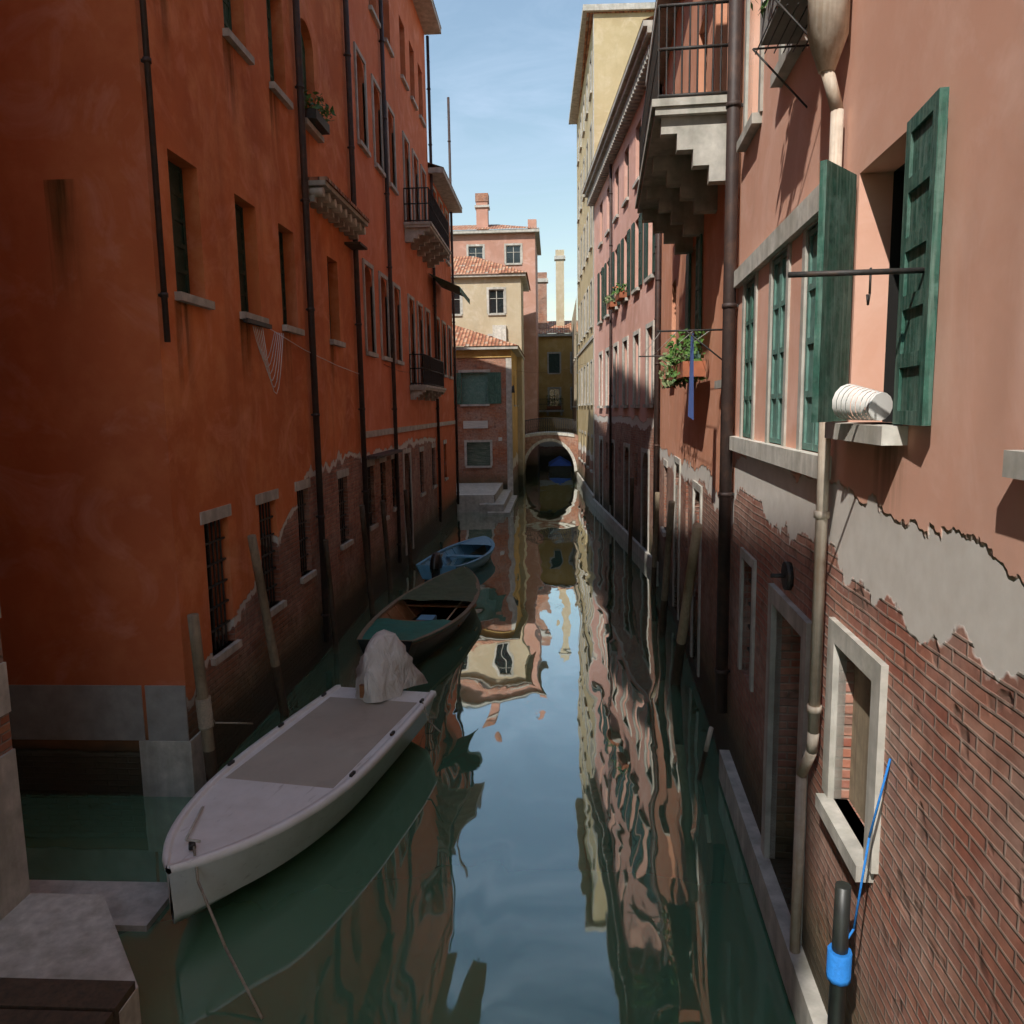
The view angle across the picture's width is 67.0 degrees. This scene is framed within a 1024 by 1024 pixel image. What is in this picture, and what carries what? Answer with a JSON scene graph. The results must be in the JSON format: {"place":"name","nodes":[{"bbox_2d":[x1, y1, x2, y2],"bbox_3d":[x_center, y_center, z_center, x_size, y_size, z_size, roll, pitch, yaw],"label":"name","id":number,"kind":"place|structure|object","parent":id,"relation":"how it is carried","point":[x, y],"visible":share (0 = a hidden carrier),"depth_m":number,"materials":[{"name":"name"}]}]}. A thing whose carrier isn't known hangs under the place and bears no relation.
{"place":"outdoors","nodes":[
{"label":"outdoors","id":0,"kind":"place"},
{"bbox_2d":[20,463,795,1023],"bbox_3d":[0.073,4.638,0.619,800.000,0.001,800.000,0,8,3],"label":"water","id":1,"kind":"structure","parent":0,"point":[538,829],"depth_m":8.28,"materials":[{"name":"green liquid"}]},
{"bbox_2d":[0,608,30,920],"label":"wall","id":2,"kind":"structure","parent":1,"relation":"in","point":[14,884],"depth_m":6.81,"materials":[{"name":"stone"}]},
{"bbox_2d":[0,880,169,1023],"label":"landing steps","id":3,"kind":"structure","parent":1,"relation":"in","point":[59,929],"depth_m":6.58,"materials":[{"name":"stone"}]},
{"bbox_2d":[0,977,135,1023],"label":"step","id":4,"kind":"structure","parent":3,"relation":"on","point":[45,1001],"depth_m":5.05,"materials":[{"name":"stone"}]},
{"bbox_2d":[0,0,371,796],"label":"house","id":5,"kind":"structure","parent":1,"relation":"on","point":[162,456],"depth_m":9.48,"materials":[{"name":"paint"}]},
{"bbox_2d":[55,179,64,233],"bbox_3d":[-4.784,-2.927,8.734,0.900,1.600,0.001,0,8,3],"label":"wall stain","id":6,"kind":"object","parent":5,"relation":"attached to","point":[58,184],"visible":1,"depth_m":8.66,"materials":[{"name":"brown paint"}]},
{"bbox_2d":[240,319,247,339],"bbox_3d":[-3.864,-2.306,11.611,0.001,1.060,0.980,0,8,3],"label":"sill stain","id":7,"kind":"object","parent":5,"relation":"attached to","point":[246,326],"visible":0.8,"depth_m":11.31,"materials":[{"name":"brown paint"}]},
{"bbox_2d":[162,629,440,1019],"bbox_3d":[-2.217,2.944,8.984,2.111,1.930,5.857,0,8,14],"label":"white boat","id":8,"kind":"object","parent":1,"relation":"on","point":[299,781],"visible":1,"depth_m":8.51,"materials":[{"name":"metal"}]},
{"bbox_2d":[343,0,469,607],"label":"house","id":9,"kind":"structure","parent":1,"relation":"in","point":[407,201],"depth_m":23.17,"materials":[{"name":"paint"}]},
{"bbox_2d":[356,566,479,665],"bbox_3d":[-1.760,2.232,17.068,1.889,0.795,6.500,0,8,9],"label":"wooden boat","id":10,"kind":"object","parent":1,"relation":"on","point":[427,635],"visible":0.85,"depth_m":16.91,"materials":[{"name":"green wood"}]},
{"bbox_2d":[416,536,494,579],"bbox_3d":[-1.523,1.496,23.374,1.659,1.400,5.300,1,8,13],"label":"blue boat","id":11,"kind":"object","parent":1,"relation":"on","point":[431,566],"visible":0.81,"depth_m":23.65,"materials":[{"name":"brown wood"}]},
{"bbox_2d":[456,483,516,514],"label":"steps","id":12,"kind":"structure","parent":1,"relation":"in","point":[490,498],"depth_m":35.49,"materials":[{"name":"stone"}]},
{"bbox_2d":[452,324,524,494],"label":"end house","id":13,"kind":"structure","parent":1,"relation":"in","point":[487,405],"depth_m":40.87,"materials":[{"name":"brick"}]},
{"bbox_2d":[450,193,540,485],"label":"houses","id":14,"kind":"structure","parent":1,"relation":"on","point":[496,275],"depth_m":52.65,"materials":[{"name":"beige paint"}]},
{"bbox_2d":[187,478,890,1023],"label":"mooring poles","id":15,"kind":"object","parent":1,"relation":"in","point":[839,960],"visible":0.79,"depth_m":11.32,"materials":[{"name":"brown wood"}]},
{"bbox_2d":[525,417,577,479],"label":"bridge","id":16,"kind":"structure","parent":1,"relation":"in","point":[567,441],"depth_m":50.25,"materials":[{"name":"brick"}]},
{"bbox_2d":[538,250,577,471],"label":"houses","id":17,"kind":"structure","parent":1,"relation":"on","point":[558,388],"depth_m":65.03,"materials":[{"name":"paint"}]},
{"bbox_2d":[569,2,654,505],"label":"beige house","id":18,"kind":"structure","parent":1,"relation":"on","point":[608,33],"depth_m":37.57,"materials":[{"name":"beige paint"}]},
{"bbox_2d":[582,16,662,574],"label":"pink house","id":19,"kind":"structure","parent":1,"relation":"in","point":[624,292],"depth_m":26.53,"materials":[{"name":"paint"}]},
{"bbox_2d":[635,0,744,751],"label":"building","id":20,"kind":"structure","parent":1,"relation":"in","point":[688,201],"depth_m":11.11,"materials":[{"name":"paint"}]},
{"bbox_2d":[719,0,1023,1023],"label":"house","id":21,"kind":"structure","parent":1,"relation":"in","point":[877,448],"depth_m":4.37,"materials":[{"name":"paint"}]},
{"bbox_2d":[424,0,655,333],"label":"sky","id":22,"kind":"structure","parent":0,"point":[506,68],"materials":[{"name":"blue"}]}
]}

